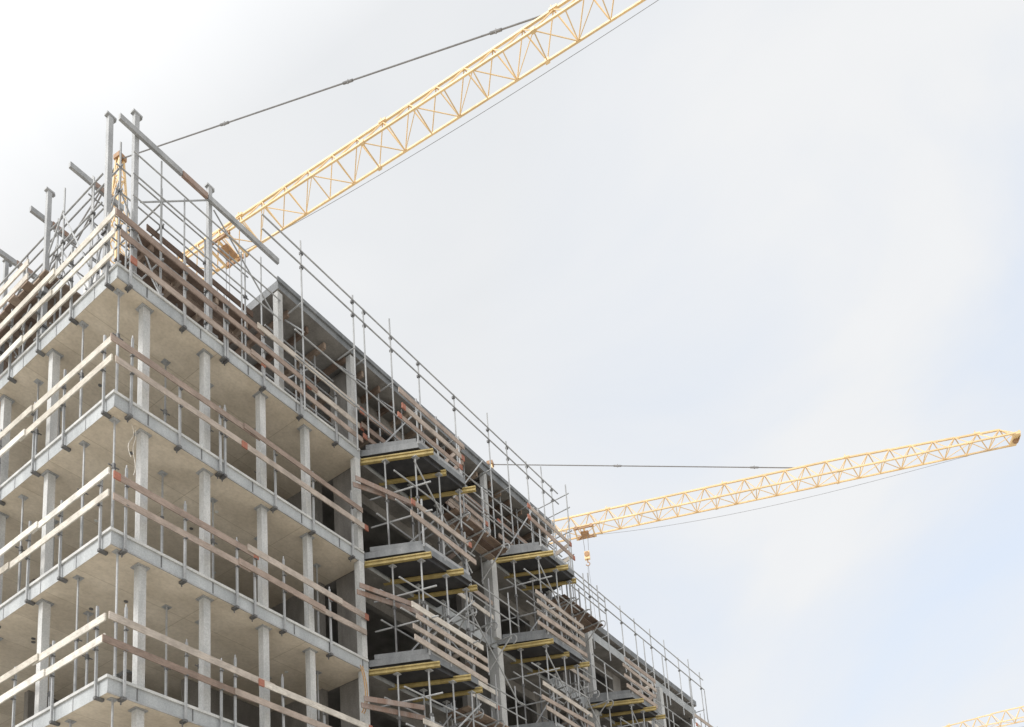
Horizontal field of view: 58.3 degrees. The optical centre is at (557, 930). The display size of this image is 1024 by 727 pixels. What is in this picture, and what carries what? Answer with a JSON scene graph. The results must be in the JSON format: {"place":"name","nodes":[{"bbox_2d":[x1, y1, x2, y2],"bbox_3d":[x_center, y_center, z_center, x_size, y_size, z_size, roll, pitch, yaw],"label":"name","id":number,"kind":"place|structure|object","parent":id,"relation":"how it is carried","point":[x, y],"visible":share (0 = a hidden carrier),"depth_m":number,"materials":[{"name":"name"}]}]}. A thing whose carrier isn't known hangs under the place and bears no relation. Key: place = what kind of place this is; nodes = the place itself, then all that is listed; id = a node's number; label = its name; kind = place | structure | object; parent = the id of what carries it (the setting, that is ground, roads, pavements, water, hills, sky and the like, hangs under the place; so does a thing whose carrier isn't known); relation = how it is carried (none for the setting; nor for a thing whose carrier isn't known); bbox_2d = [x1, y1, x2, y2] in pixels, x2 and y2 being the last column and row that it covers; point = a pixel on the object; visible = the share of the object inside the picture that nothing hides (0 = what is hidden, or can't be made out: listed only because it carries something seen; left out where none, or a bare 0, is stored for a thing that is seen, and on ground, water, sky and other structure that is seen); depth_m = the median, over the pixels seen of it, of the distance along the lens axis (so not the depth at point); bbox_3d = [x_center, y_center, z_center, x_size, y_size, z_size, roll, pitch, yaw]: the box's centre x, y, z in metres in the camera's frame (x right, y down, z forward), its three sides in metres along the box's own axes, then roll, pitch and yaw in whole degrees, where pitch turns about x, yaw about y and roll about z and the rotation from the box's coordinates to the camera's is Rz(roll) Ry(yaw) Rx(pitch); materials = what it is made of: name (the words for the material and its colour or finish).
{"place":"outdoors","nodes":[
{"label":"outdoors","id":0,"kind":"place"},
{"bbox_2d":[0,0,1023,726],"label":"sky","id":1,"kind":"structure","parent":0,"point":[732,233],"materials":[{"name":"white"}]},
{"label":"ground","id":2,"kind":"structure","parent":0,"visible":0},
{"bbox_2d":[50,0,657,300],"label":"tower crane","id":3,"kind":"object","parent":2,"relation":"on","point":[228,249],"visible":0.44,"depth_m":42.72,"materials":[{"name":"paint"}]},
{"bbox_2d":[23,371,692,726],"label":"walls","id":4,"kind":"structure","parent":2,"relation":"on","point":[248,714],"depth_m":25.90,"materials":[{"name":"concrete"}]},
{"bbox_2d":[0,261,696,726],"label":"floor slabs","id":5,"kind":"structure","parent":4,"relation":"on","point":[240,493],"depth_m":22.52,"materials":[{"name":"concrete"}]},
{"bbox_2d":[65,697,116,726],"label":"steel prop","id":6,"kind":"object","parent":5,"relation":"on","point":[111,699],"visible":1,"depth_m":17.82,"materials":[{"name":"grey metal"}]},
{"bbox_2d":[128,424,135,475],"bbox_3d":[-8.945,-10.110,19.244,0.015,1.205,0.185,-12,-14,32],"label":"hanging rope","id":7,"kind":"object","parent":5,"relation":"hanging from","point":[133,446],"visible":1,"depth_m":19.26,"materials":[{"name":"beige fabric"}]},
{"bbox_2d":[0,108,280,373],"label":"formwork scaffolding","id":8,"kind":"object","parent":5,"relation":"on","point":[24,284],"visible":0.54,"depth_m":22.05,"materials":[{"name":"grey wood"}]},
{"bbox_2d":[0,208,363,447],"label":"timber guardrail","id":9,"kind":"object","parent":5,"relation":"on","point":[52,275],"visible":0.98,"depth_m":21.29,"materials":[{"name":"brown wood"}]},
{"bbox_2d":[0,465,368,659],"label":"timber guardrail","id":10,"kind":"object","parent":5,"relation":"on","point":[253,552],"visible":1,"depth_m":19.93,"materials":[{"name":"brown wood"}]},
{"bbox_2d":[0,333,368,561],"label":"timber guardrail","id":11,"kind":"object","parent":5,"relation":"on","point":[84,381],"visible":1,"depth_m":20.64,"materials":[{"name":"brown wood"}]},
{"bbox_2d":[0,604,372,726],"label":"timber guardrail","id":12,"kind":"object","parent":5,"relation":"attached to","point":[124,646],"visible":1,"depth_m":19.05,"materials":[{"name":"brown wood"}]},
{"bbox_2d":[0,290,666,726],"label":"columns","id":13,"kind":"structure","parent":5,"relation":"on","point":[136,674],"depth_m":21.49,"materials":[{"name":"concrete"}]},
{"bbox_2d":[261,213,707,726],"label":"roof edge scaffolding","id":14,"kind":"object","parent":5,"relation":"on","point":[391,351],"visible":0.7,"depth_m":28.77,"materials":[{"name":"grey metal"}]},
{"bbox_2d":[352,455,678,726],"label":"bracket scaffolding","id":15,"kind":"object","parent":5,"relation":"attached to","point":[486,545],"visible":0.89,"depth_m":27.40,"materials":[{"name":"grey metal"}]},
{"bbox_2d":[360,438,665,726],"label":"balconies","id":16,"kind":"structure","parent":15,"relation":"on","point":[411,666],"depth_m":26.16,"materials":[{"name":"concrete"}]},
{"bbox_2d":[360,665,367,713],"bbox_3d":[-4.973,-6.172,23.518,0.107,1.316,0.217,-12,-14,32],"label":"hanging hose","id":17,"kind":"object","parent":4,"relation":"hanging from","point":[364,685],"visible":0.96,"depth_m":23.54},
{"bbox_2d":[486,429,1020,617],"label":"tower crane","id":18,"kind":"object","parent":2,"relation":"on","point":[1015,438],"visible":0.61,"depth_m":68.88,"materials":[{"name":"paint"}]},
{"bbox_2d":[944,706,1023,726],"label":"tower crane","id":19,"kind":"object","parent":2,"relation":"on","point":[1000,722],"visible":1,"depth_m":102.73,"materials":[{"name":"paint"}]}
]}

